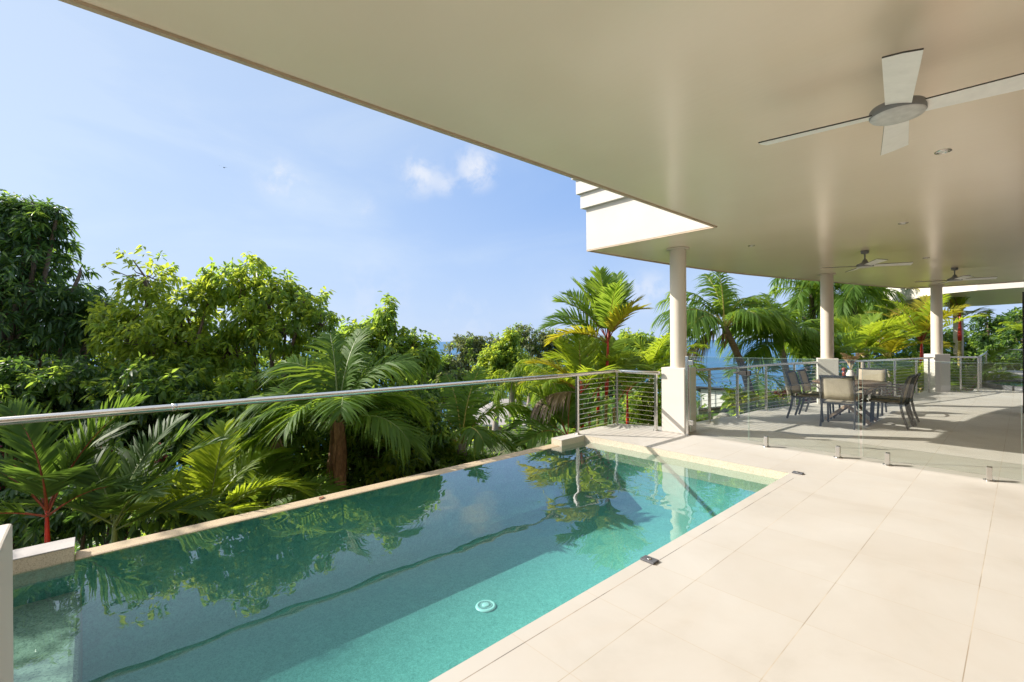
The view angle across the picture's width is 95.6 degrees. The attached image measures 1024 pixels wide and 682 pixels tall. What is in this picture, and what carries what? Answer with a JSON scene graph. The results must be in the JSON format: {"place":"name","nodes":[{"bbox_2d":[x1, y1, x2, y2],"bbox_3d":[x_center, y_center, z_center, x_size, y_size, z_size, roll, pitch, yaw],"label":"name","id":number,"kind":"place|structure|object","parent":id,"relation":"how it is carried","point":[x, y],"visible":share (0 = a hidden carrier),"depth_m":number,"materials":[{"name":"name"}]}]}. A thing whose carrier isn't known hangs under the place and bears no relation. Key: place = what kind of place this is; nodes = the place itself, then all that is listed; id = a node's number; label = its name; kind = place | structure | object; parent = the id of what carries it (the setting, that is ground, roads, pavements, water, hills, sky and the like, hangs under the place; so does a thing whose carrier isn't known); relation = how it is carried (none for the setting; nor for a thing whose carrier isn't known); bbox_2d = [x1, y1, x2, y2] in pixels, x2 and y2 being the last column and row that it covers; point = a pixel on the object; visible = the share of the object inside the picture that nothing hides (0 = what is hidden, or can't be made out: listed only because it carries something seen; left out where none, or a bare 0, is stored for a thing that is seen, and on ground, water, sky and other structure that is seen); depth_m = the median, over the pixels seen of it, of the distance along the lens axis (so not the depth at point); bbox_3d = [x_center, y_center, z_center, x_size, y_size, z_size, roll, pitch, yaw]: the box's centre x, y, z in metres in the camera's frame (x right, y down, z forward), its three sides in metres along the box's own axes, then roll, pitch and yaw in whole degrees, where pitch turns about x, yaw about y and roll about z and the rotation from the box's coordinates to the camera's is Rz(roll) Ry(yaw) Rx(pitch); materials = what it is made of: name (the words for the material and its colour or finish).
{"place":"outdoors","nodes":[
{"label":"outdoors","id":0,"kind":"place"},
{"bbox_2d":[13,464,755,681],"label":"pool floor","id":1,"kind":"structure","parent":0,"point":[397,583],"depth_m":4.31,"materials":[{"name":"tile"}]},
{"bbox_2d":[13,591,82,681],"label":"pool bench","id":2,"kind":"object","parent":1,"relation":"on","point":[47,640],"visible":1,"depth_m":2.84,"materials":[{"name":"tile"}]},
{"bbox_2d":[475,600,495,611],"bbox_3d":[-0.237,2.389,4.197,0.188,0.018,0.188,0,0,-42],"label":"pool drain","id":3,"kind":"object","parent":1,"relation":"in","point":[482,605],"visible":1,"depth_m":4.17,"materials":[{"name":"plastic"}]},
{"bbox_2d":[26,339,948,469],"bbox_3d":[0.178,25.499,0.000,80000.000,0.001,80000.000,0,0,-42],"label":"sea","id":4,"kind":"structure","parent":0,"point":[712,360],"depth_m":474.87,"materials":[{"name":"liquid"}]},
{"bbox_2d":[0,0,1021,342],"label":"sky","id":5,"kind":"structure","parent":0,"point":[129,129],"materials":[{"name":"blue"}]},
{"bbox_2d":[56,367,1015,553],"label":"hillside","id":6,"kind":"structure","parent":0,"point":[546,441],"depth_m":15.83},
{"bbox_2d":[0,353,80,490],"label":"leafy shrub","id":7,"kind":"object","parent":6,"relation":"on","point":[18,383],"visible":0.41,"depth_m":6.75,"materials":[{"name":"green plant"}]},
{"bbox_2d":[13,547,74,575],"bbox_3d":[-3.728,3.324,3.094,1.196,3.604,0.216,0,0,-42],"label":"weir end","id":8,"kind":"object","parent":6,"relation":"on","point":[39,562],"visible":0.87,"depth_m":3.31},
{"bbox_2d":[13,537,75,559],"bbox_3d":[-3.740,1.517,3.096,1.201,0.008,0.225,0,0,-42],"label":"weir end cap","id":9,"kind":"object","parent":8,"relation":"on","point":[39,549],"visible":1,"depth_m":3.38,"materials":[{"name":"stone"}]},
{"bbox_2d":[0,189,124,392],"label":"leafy tree","id":10,"kind":"object","parent":6,"relation":"on","point":[38,326],"visible":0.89,"depth_m":8.35,"materials":[{"name":"green plant"}]},
{"bbox_2d":[0,392,171,542],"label":"palm tree","id":11,"kind":"object","parent":6,"relation":"on","point":[43,472],"visible":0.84,"depth_m":4.56,"materials":[{"name":"green plant"}]},
{"bbox_2d":[17,355,155,548],"bbox_3d":[-6.518,2.450,7.310,1.663,4.476,2.290,0,0,-72],"label":"leafy shrub","id":12,"kind":"object","parent":6,"relation":"on","point":[86,396],"visible":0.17,"depth_m":6.98,"materials":[{"name":"green plant"}]},
{"bbox_2d":[0,442,172,549],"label":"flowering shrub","id":13,"kind":"object","parent":6,"relation":"on","point":[161,459],"visible":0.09,"depth_m":6.18,"materials":[{"name":"green plant"}]},
{"bbox_2d":[0,410,234,542],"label":"palm tree","id":14,"kind":"object","parent":6,"relation":"on","point":[119,501],"visible":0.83,"depth_m":5.01,"materials":[{"name":"green plant"}]},
{"bbox_2d":[22,339,233,546],"bbox_3d":[-8.671,2.174,9.667,6.774,5.042,2.349,0,0,1],"label":"leafy shrub","id":15,"kind":"object","parent":6,"relation":"on","point":[100,357],"visible":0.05,"depth_m":9.21,"materials":[{"name":"green plant"}]},
{"bbox_2d":[0,453,275,549],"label":"leafy shrub","id":16,"kind":"object","parent":6,"relation":"on","point":[65,523],"visible":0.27,"depth_m":5.89,"materials":[{"name":"green plant"}]},
{"bbox_2d":[79,245,236,532],"bbox_3d":[-6.147,1.805,8.242,2.540,6.925,1.859,0,0,-13],"label":"leafy tree","id":17,"kind":"object","parent":6,"relation":"on","point":[159,328],"visible":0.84,"depth_m":7.94,"materials":[{"name":"green plant"}]},
{"bbox_2d":[99,349,245,528],"bbox_3d":[-5.349,2.403,7.439,2.108,4.545,2.096,0,0,-42],"label":"leafy shrub","id":18,"kind":"object","parent":6,"relation":"on","point":[171,386],"visible":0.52,"depth_m":6.99,"materials":[{"name":"green plant"}]},
{"bbox_2d":[87,418,324,525],"bbox_3d":[-3.460,2.895,5.588,2.308,3.860,1.764,0,0,7],"label":"palm tree","id":19,"kind":"object","parent":6,"relation":"on","point":[212,464],"visible":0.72,"depth_m":5.54,"materials":[{"name":"green plant"}]},
{"bbox_2d":[193,360,323,502],"bbox_3d":[-4.206,2.498,7.632,2.375,4.370,1.651,0,0,0],"label":"leafy shrub","id":20,"kind":"object","parent":6,"relation":"on","point":[306,436],"visible":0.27,"depth_m":7.39,"materials":[{"name":"green plant"}]},
{"bbox_2d":[181,251,345,397],"bbox_3d":[-4.409,1.692,8.381,2.860,6.566,1.515,0,0,4],"label":"leafy tree","id":21,"kind":"object","parent":6,"relation":"on","point":[266,327],"visible":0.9,"depth_m":8.14,"materials":[{"name":"green plant"}]},
{"bbox_2d":[222,444,351,510],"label":"palm tree","id":22,"kind":"object","parent":6,"relation":"on","point":[272,464],"visible":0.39,"depth_m":6.10,"materials":[{"name":"green plant"}]},
{"bbox_2d":[210,341,395,495],"bbox_3d":[-4.188,2.330,9.253,3.959,4.670,1.923,0,0,7],"label":"leafy shrub","id":23,"kind":"object","parent":6,"relation":"on","point":[266,365],"visible":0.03,"depth_m":8.93,"materials":[{"name":"green plant"}]},
{"bbox_2d":[75,444,558,560],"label":"weir wall","id":24,"kind":"structure","parent":6,"relation":"on","point":[137,542],"depth_m":4.38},
{"bbox_2d":[228,325,436,489],"bbox_3d":[-2.616,2.380,6.894,2.912,5.279,2.711,0,0,-16],"label":"palm tree","id":25,"kind":"object","parent":6,"relation":"on","point":[339,368],"visible":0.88,"depth_m":6.72,"materials":[{"name":"plant"}]},
{"bbox_2d":[305,386,432,491],"bbox_3d":[-2.487,2.655,8.028,2.120,4.035,1.563,0,0,15],"label":"leafy shrub","id":26,"kind":"object","parent":6,"relation":"on","point":[367,465],"visible":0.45,"depth_m":7.67,"materials":[{"name":"green plant"}]},
{"bbox_2d":[324,291,446,385],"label":"leafy tree","id":27,"kind":"object","parent":6,"relation":"on","point":[383,325],"visible":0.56,"depth_m":9.03,"materials":[{"name":"green plant"}]},
{"bbox_2d":[382,377,497,474],"bbox_3d":[-1.396,2.663,8.590,2.250,4.010,1.425,0,0,7],"label":"leafy shrub","id":28,"kind":"object","parent":6,"relation":"on","point":[444,455],"visible":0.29,"depth_m":8.35,"materials":[{"name":"green plant"}]},
{"bbox_2d":[405,353,477,409],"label":"shore tree","id":29,"kind":"object","parent":6,"relation":"on","point":[446,367],"visible":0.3,"depth_m":23.45,"materials":[{"name":"green plant"}]},
{"bbox_2d":[391,365,534,471],"bbox_3d":[-0.892,2.838,8.514,2.866,4.738,2.785,0,0,-42],"label":"palm tree","id":30,"kind":"object","parent":6,"relation":"on","point":[464,409],"visible":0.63,"depth_m":8.66,"materials":[{"name":"green plant"}]},
{"bbox_2d":[442,331,497,396],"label":"shore tree","id":31,"kind":"object","parent":6,"relation":"on","point":[471,347],"visible":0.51,"depth_m":37.34,"materials":[{"name":"green plant"}]},
{"bbox_2d":[471,327,531,430],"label":"shore tree","id":32,"kind":"object","parent":6,"relation":"on","point":[506,353],"visible":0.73,"depth_m":34.49,"materials":[{"name":"green plant"}]},
{"bbox_2d":[480,368,535,428],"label":"palm tree","id":33,"kind":"object","parent":6,"relation":"on","point":[511,388],"visible":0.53,"depth_m":21.80,"materials":[{"name":"green plant"}]},
{"bbox_2d":[473,399,546,430],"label":"hillside house","id":34,"kind":"structure","parent":6,"relation":"on","point":[502,423],"depth_m":41.89,"materials":[{"name":"white glass"}]},
{"bbox_2d":[31,350,1022,552],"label":"undergrowth","id":35,"kind":"object","parent":6,"relation":"on","point":[559,427],"visible":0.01,"depth_m":15.12,"materials":[{"name":"green plant"}]},
{"bbox_2d":[489,321,573,409],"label":"shore tree","id":36,"kind":"object","parent":6,"relation":"on","point":[532,347],"visible":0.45,"depth_m":41.34,"materials":[{"name":"green plant"}]},
{"bbox_2d":[507,354,563,401],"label":"palm tree","id":37,"kind":"object","parent":6,"relation":"on","point":[518,367],"visible":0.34,"depth_m":20.83,"materials":[{"name":"green plant"}]},
{"bbox_2d":[517,365,579,421],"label":"palm tree","id":38,"kind":"object","parent":6,"relation":"on","point":[554,385],"visible":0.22,"depth_m":18.96,"materials":[{"name":"green plant"}]},
{"bbox_2d":[504,384,619,451],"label":"palm tree","id":39,"kind":"object","parent":6,"relation":"on","point":[530,437],"visible":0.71,"depth_m":8.70,"materials":[{"name":"green plant"}]},
{"bbox_2d":[551,436,583,445],"bbox_3d":[0.888,3.297,7.251,0.532,3.594,0.215,0,0,-42],"label":"weir end","id":40,"kind":"object","parent":6,"relation":"on","point":[567,441],"visible":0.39,"depth_m":7.12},
{"bbox_2d":[516,328,630,430],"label":"palm tree","id":41,"kind":"object","parent":6,"relation":"on","point":[577,357],"visible":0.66,"depth_m":9.09,"materials":[{"name":"green plant"}]},
{"bbox_2d":[537,265,651,424],"bbox_3d":[1.634,1.305,9.384,2.267,5.768,1.833,0,0,7],"label":"palm tree","id":42,"kind":"object","parent":6,"relation":"on","point":[610,306],"visible":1,"depth_m":9.31,"materials":[{"name":"green plant"}]},
{"bbox_2d":[540,323,655,426],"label":"palm tree","id":43,"kind":"object","parent":6,"relation":"on","point":[601,358],"visible":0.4,"depth_m":9.85,"materials":[{"name":"green plant"}]},
{"bbox_2d":[559,366,643,409],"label":"shore tree","id":44,"kind":"object","parent":6,"relation":"on","point":[610,393],"visible":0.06,"depth_m":25.06,"materials":[{"name":"green plant"}]},
{"bbox_2d":[588,374,619,428],"bbox_3d":[1.785,2.240,8.983,0.535,3.297,0.727,0,0,-62],"label":"palm cane","id":45,"kind":"object","parent":6,"relation":"on","point":[595,385],"visible":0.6,"depth_m":9.03,"materials":[{"name":"green plant"}]},
{"bbox_2d":[579,345,665,423],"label":"palm tree","id":46,"kind":"object","parent":6,"relation":"on","point":[641,376],"visible":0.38,"depth_m":9.93,"materials":[{"name":"green plant"}]},
{"bbox_2d":[612,378,644,423],"bbox_3d":[2.251,2.297,8.980,0.571,3.175,0.716,0,0,-42],"label":"palm cane","id":47,"kind":"object","parent":6,"relation":"on","point":[620,395],"visible":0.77,"depth_m":9.01,"materials":[{"name":"green plant"}]},
{"bbox_2d":[618,327,669,381],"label":"shore tree","id":48,"kind":"object","parent":6,"relation":"on","point":[624,334],"visible":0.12,"depth_m":29.54,"materials":[{"name":"green plant"}]},
{"bbox_2d":[698,406,730,414],"bbox_3d":[7.905,2.874,16.969,2.291,1.210,0.097,0,0,-7],"label":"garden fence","id":49,"kind":"object","parent":6,"relation":"on","point":[705,410],"visible":0.16,"depth_m":16.91,"materials":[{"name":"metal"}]},
{"bbox_2d":[696,386,802,407],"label":"white building","id":50,"kind":"structure","parent":6,"relation":"on","point":[715,396],"depth_m":38.56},
{"bbox_2d":[722,355,800,399],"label":"palm tree","id":51,"kind":"object","parent":6,"relation":"on","point":[756,383],"visible":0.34,"depth_m":15.10,"materials":[{"name":"green plant"}]},
{"bbox_2d":[712,293,844,402],"bbox_3d":[8.002,0.447,13.857,3.675,3.964,2.897,0,0,-2],"label":"palm tree","id":52,"kind":"object","parent":6,"relation":"on","point":[811,338],"visible":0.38,"depth_m":13.63,"materials":[{"name":"green plant"}]},
{"bbox_2d":[784,291,841,392],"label":"garden tree","id":53,"kind":"object","parent":6,"relation":"on","point":[806,317],"visible":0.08,"depth_m":23.74,"materials":[{"name":"green plant"}]},
{"bbox_2d":[762,278,866,398],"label":"palm tree","id":54,"kind":"object","parent":6,"relation":"on","point":[797,301],"visible":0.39,"depth_m":19.71,"materials":[{"name":"green plant"}]},
{"bbox_2d":[769,331,886,380],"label":"palm tree","id":55,"kind":"object","parent":6,"relation":"on","point":[847,343],"visible":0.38,"depth_m":13.63,"materials":[{"name":"green plant"}]},
{"bbox_2d":[804,283,908,365],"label":"palm tree","id":56,"kind":"object","parent":6,"relation":"on","point":[844,302],"visible":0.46,"depth_m":18.11,"materials":[{"name":"green plant"}]},
{"bbox_2d":[796,332,955,392],"bbox_3d":[14.670,1.136,18.511,6.422,2.930,1.980,0,0,-1],"label":"garden shrub","id":57,"kind":"object","parent":6,"relation":"on","point":[926,349],"visible":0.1,"depth_m":18.41,"materials":[{"name":"green plant"}]},
{"bbox_2d":[834,312,918,367],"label":"palm tree","id":58,"kind":"object","parent":6,"relation":"on","point":[868,328],"visible":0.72,"depth_m":15.01,"materials":[{"name":"green plant"}]},
{"bbox_2d":[861,287,922,358],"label":"palm tree","id":59,"kind":"object","parent":6,"relation":"on","point":[870,308],"visible":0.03,"depth_m":21.46,"materials":[{"name":"green plant"}]},
{"bbox_2d":[848,291,951,365],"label":"garden tree","id":60,"kind":"object","parent":6,"relation":"on","point":[904,349],"visible":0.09,"depth_m":24.76,"materials":[{"name":"green plant"}]},
{"bbox_2d":[854,314,954,390],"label":"palm tree","id":61,"kind":"object","parent":6,"relation":"on","point":[892,346],"visible":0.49,"depth_m":15.87,"materials":[{"name":"green plant"}]},
{"bbox_2d":[859,354,967,391],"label":"palm tree","id":62,"kind":"object","parent":6,"relation":"on","point":[901,369],"visible":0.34,"depth_m":14.27,"materials":[{"name":"green plant"}]},
{"bbox_2d":[865,294,988,391],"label":"palm tree","id":63,"kind":"object","parent":6,"relation":"on","point":[923,320],"visible":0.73,"depth_m":15.37,"materials":[{"name":"green plant"}]},
{"bbox_2d":[887,288,995,365],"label":"palm tree","id":64,"kind":"object","parent":6,"relation":"on","point":[954,301],"visible":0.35,"depth_m":16.93,"materials":[{"name":"green plant"}]},
{"bbox_2d":[909,323,981,360],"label":"tree","id":65,"kind":"object","parent":6,"relation":"on","point":[966,344],"visible":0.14,"depth_m":35.41,"materials":[{"name":"green plant"}]},
{"bbox_2d":[950,345,1022,379],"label":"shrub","id":66,"kind":"object","parent":6,"relation":"on","point":[991,352],"visible":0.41,"depth_m":17.21,"materials":[{"name":"green plant"}]},
{"bbox_2d":[964,309,1020,355],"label":"tree","id":67,"kind":"object","parent":6,"relation":"on","point":[979,340],"visible":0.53,"depth_m":33.82,"materials":[{"name":"green plant"}]},
{"bbox_2d":[976,307,1022,370],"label":"tree","id":68,"kind":"object","parent":6,"relation":"on","point":[1010,334],"visible":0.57,"depth_m":31.08,"materials":[{"name":"green plant"}]},
{"bbox_2d":[474,441,777,483],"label":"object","id":69,"kind":"structure","parent":0,"point":[581,454],"depth_m":6.08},
{"bbox_2d":[546,412,753,466],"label":"lawn","id":70,"kind":"structure","parent":0,"point":[622,422],"depth_m":13.47,"materials":[{"name":"green plant"}]},
{"bbox_2d":[619,376,661,425],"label":"garden shrub","id":71,"kind":"object","parent":70,"relation":"on","point":[645,392],"visible":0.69,"depth_m":10.52,"materials":[{"name":"green plant"}]},
{"bbox_2d":[612,333,714,423],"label":"palm tree","id":72,"kind":"object","parent":70,"relation":"on","point":[652,354],"visible":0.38,"depth_m":10.99,"materials":[{"name":"green plant"}]},
{"bbox_2d":[650,271,803,396],"bbox_3d":[6.033,0.086,13.341,3.953,4.729,3.897,0,0,-42],"label":"palm tree","id":73,"kind":"object","parent":70,"relation":"on","point":[759,316],"visible":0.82,"depth_m":13.16,"materials":[{"name":"green plant"}]},
{"bbox_2d":[719,386,764,415],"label":"garden shrub","id":74,"kind":"object","parent":70,"relation":"on","point":[726,399],"visible":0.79,"depth_m":12.47,"materials":[{"name":"green plant"}]},
{"bbox_2d":[754,389,805,409],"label":"garden hedge","id":75,"kind":"object","parent":70,"relation":"on","point":[774,402],"visible":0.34,"depth_m":13.42,"materials":[{"name":"green plant"}]},
{"bbox_2d":[584,435,788,491],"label":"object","id":76,"kind":"object","parent":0,"point":[752,485],"visible":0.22,"depth_m":5.82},
{"bbox_2d":[429,370,1023,681],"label":"terrace floor","id":77,"kind":"structure","parent":0,"point":[859,561],"depth_m":2.98,"materials":[{"name":"tile"}]},
{"bbox_2d":[0,524,13,681],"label":"gate pillar","id":78,"kind":"structure","parent":77,"relation":"on","point":[6,604],"depth_m":1.09,"materials":[{"name":"paint"}]},
{"bbox_2d":[0,370,659,434],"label":"pool balustrade","id":79,"kind":"object","parent":77,"relation":"on","point":[35,418],"visible":0.99,"depth_m":4.79,"materials":[{"name":"silver metal"}]},
{"bbox_2d":[661,247,695,433],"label":"veranda column","id":80,"kind":"structure","parent":77,"relation":"on","point":[673,399],"depth_m":7.51,"materials":[{"name":"paint"}]},
{"bbox_2d":[684,356,750,439],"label":"glass gate","id":81,"kind":"structure","parent":80,"relation":"attached to","point":[688,362],"depth_m":7.30,"materials":[{"name":"silver metal"}]},
{"bbox_2d":[696,361,817,420],"bbox_3d":[4.870,0.975,9.382,5.080,0.978,0.236,0,0,-34],"label":"terrace balustrade","id":82,"kind":"object","parent":77,"relation":"on","point":[737,368],"visible":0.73,"depth_m":8.96,"materials":[{"name":"silver metal"}]},
{"bbox_2d":[785,370,831,421],"bbox_3d":[5.578,1.020,8.745,0.567,0.885,0.636,0,0,-42],"label":"dining chair","id":83,"kind":"object","parent":77,"relation":"on","point":[793,381],"visible":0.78,"depth_m":8.81,"materials":[{"name":"metal"}]},
{"bbox_2d":[797,369,840,417],"bbox_3d":[6.058,1.016,9.166,0.567,0.885,0.636,0,0,-44],"label":"dining chair","id":84,"kind":"object","parent":77,"relation":"on","point":[803,375],"visible":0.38,"depth_m":9.29,"materials":[{"name":"fabric"}]},
{"bbox_2d":[816,273,838,404],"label":"veranda column","id":85,"kind":"structure","parent":77,"relation":"on","point":[826,367],"depth_m":10.63,"materials":[{"name":"paint"}]},
{"bbox_2d":[819,375,865,429],"bbox_3d":[5.668,1.019,7.991,0.636,0.885,0.567,0,0,-42],"label":"dining chair","id":86,"kind":"object","parent":77,"relation":"on","point":[837,389],"visible":0.94,"depth_m":7.85,"materials":[{"name":"fabric"}]},
{"bbox_2d":[812,379,891,424],"bbox_3d":[6.195,1.098,8.482,1.110,0.725,1.107,0,0,-42],"label":"dining table","id":87,"kind":"object","parent":77,"relation":"on","point":[872,383],"visible":0.56,"depth_m":8.23,"materials":[{"name":"brown wood"}]},
{"bbox_2d":[848,368,886,415],"bbox_3d":[7.223,1.008,9.400,0.636,0.885,0.567,0,0,-42],"label":"dining chair","id":88,"kind":"object","parent":77,"relation":"on","point":[878,374],"visible":0.43,"depth_m":9.52,"materials":[{"name":"fabric"}]},
{"bbox_2d":[749,358,1021,481],"bbox_3d":[5.391,0.843,4.438,0.100,1.235,5.948,0,0,-42],"label":"pool fence","id":89,"kind":"object","parent":77,"relation":"on","point":[989,473],"visible":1,"depth_m":5.50,"materials":[{"name":"clear glass"}]},
{"bbox_2d":[839,357,933,399],"bbox_3d":[9.701,0.941,11.846,4.759,0.978,0.157,0,0,-28],"label":"terrace balustrade","id":90,"kind":"object","parent":77,"relation":"on","point":[895,372],"visible":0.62,"depth_m":11.98,"materials":[{"name":"silver metal"}]},
{"bbox_2d":[863,374,914,429],"bbox_3d":[6.458,1.014,7.952,0.567,0.885,0.636,0,0,-42],"label":"dining chair","id":91,"kind":"object","parent":77,"relation":"on","point":[905,392],"visible":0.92,"depth_m":7.91,"materials":[{"name":"metal"}]},
{"bbox_2d":[872,373,920,425],"bbox_3d":[6.872,1.011,8.301,0.567,0.885,0.636,0,0,-44],"label":"dining chair","id":92,"kind":"object","parent":77,"relation":"on","point":[912,390],"visible":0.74,"depth_m":8.29,"materials":[{"name":"metal"}]},
{"bbox_2d":[924,284,950,391],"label":"veranda column","id":93,"kind":"structure","parent":77,"relation":"on","point":[940,370],"depth_m":13.03,"materials":[{"name":"paint"}]},
{"bbox_2d":[884,282,1023,367],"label":"wing","id":94,"kind":"structure","parent":77,"relation":"on","point":[994,294],"depth_m":16.98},
{"bbox_2d":[950,356,980,391],"bbox_3d":[12.711,0.920,13.018,0.707,0.978,0.100,0,0,15],"label":"terrace balustrade","id":95,"kind":"object","parent":77,"relation":"on","point":[961,374],"visible":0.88,"depth_m":13.01,"materials":[{"name":"silver metal"}]},
{"bbox_2d":[918,364,1022,390],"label":"palm tree","id":96,"kind":"object","parent":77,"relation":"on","point":[967,380],"visible":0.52,"depth_m":15.00,"materials":[{"name":"green plant"}]},
{"bbox_2d":[979,350,988,390],"bbox_3d":[17.473,0.887,17.100,11.552,0.978,0.128,0,0,-43],"label":"terrace balustrade","id":97,"kind":"object","parent":77,"relation":"on","point":[981,367],"visible":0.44,"depth_m":13.99,"materials":[{"name":"silver metal"}]},
{"bbox_2d":[840,352,863,378],"bbox_3d":[6.287,0.468,8.615,0.384,0.532,0.308,0,0,9],"label":"vase","id":98,"kind":"object","parent":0,"point":[850,360],"visible":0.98,"depth_m":8.57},
{"bbox_2d":[982,380,1022,391],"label":"round spa","id":99,"kind":"object","parent":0,"point":[1012,385],"visible":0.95,"depth_m":13.72,"materials":[{"name":"white liquid"}]},
{"bbox_2d":[1022,292,1023,412],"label":"house wall","id":100,"kind":"structure","parent":0,"point":[1023,342],"depth_m":9.15,"materials":[{"name":"paint"}]},
{"bbox_2d":[58,0,1023,288],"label":"veranda roof","id":101,"kind":"structure","parent":100,"relation":"on","point":[646,126],"depth_m":2.94,"materials":[{"name":"paint"}]},
{"bbox_2d":[820,250,912,271],"bbox_3d":[6.030,-1.398,7.929,1.032,0.285,1.032,0,0,-28],"label":"ceiling fan","id":102,"kind":"object","parent":101,"relation":"hanging from","point":[865,263],"visible":1,"depth_m":7.84},
{"bbox_2d":[758,48,1023,154],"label":"ceiling fan","id":103,"kind":"object","parent":101,"relation":"hanging from","point":[898,109],"visible":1,"depth_m":2.41},
{"bbox_2d":[915,268,996,283],"bbox_3d":[9.477,-1.422,9.933,1.032,0.285,1.032,0,0,-20],"label":"ceiling fan","id":104,"kind":"object","parent":101,"relation":"hanging from","point":[954,278],"visible":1,"depth_m":9.85},
{"bbox_2d":[1022,292,1023,412],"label":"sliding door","id":105,"kind":"structure","parent":100,"relation":"in","point":[1022,292],"depth_m":9.15,"materials":[{"name":"black glass"}]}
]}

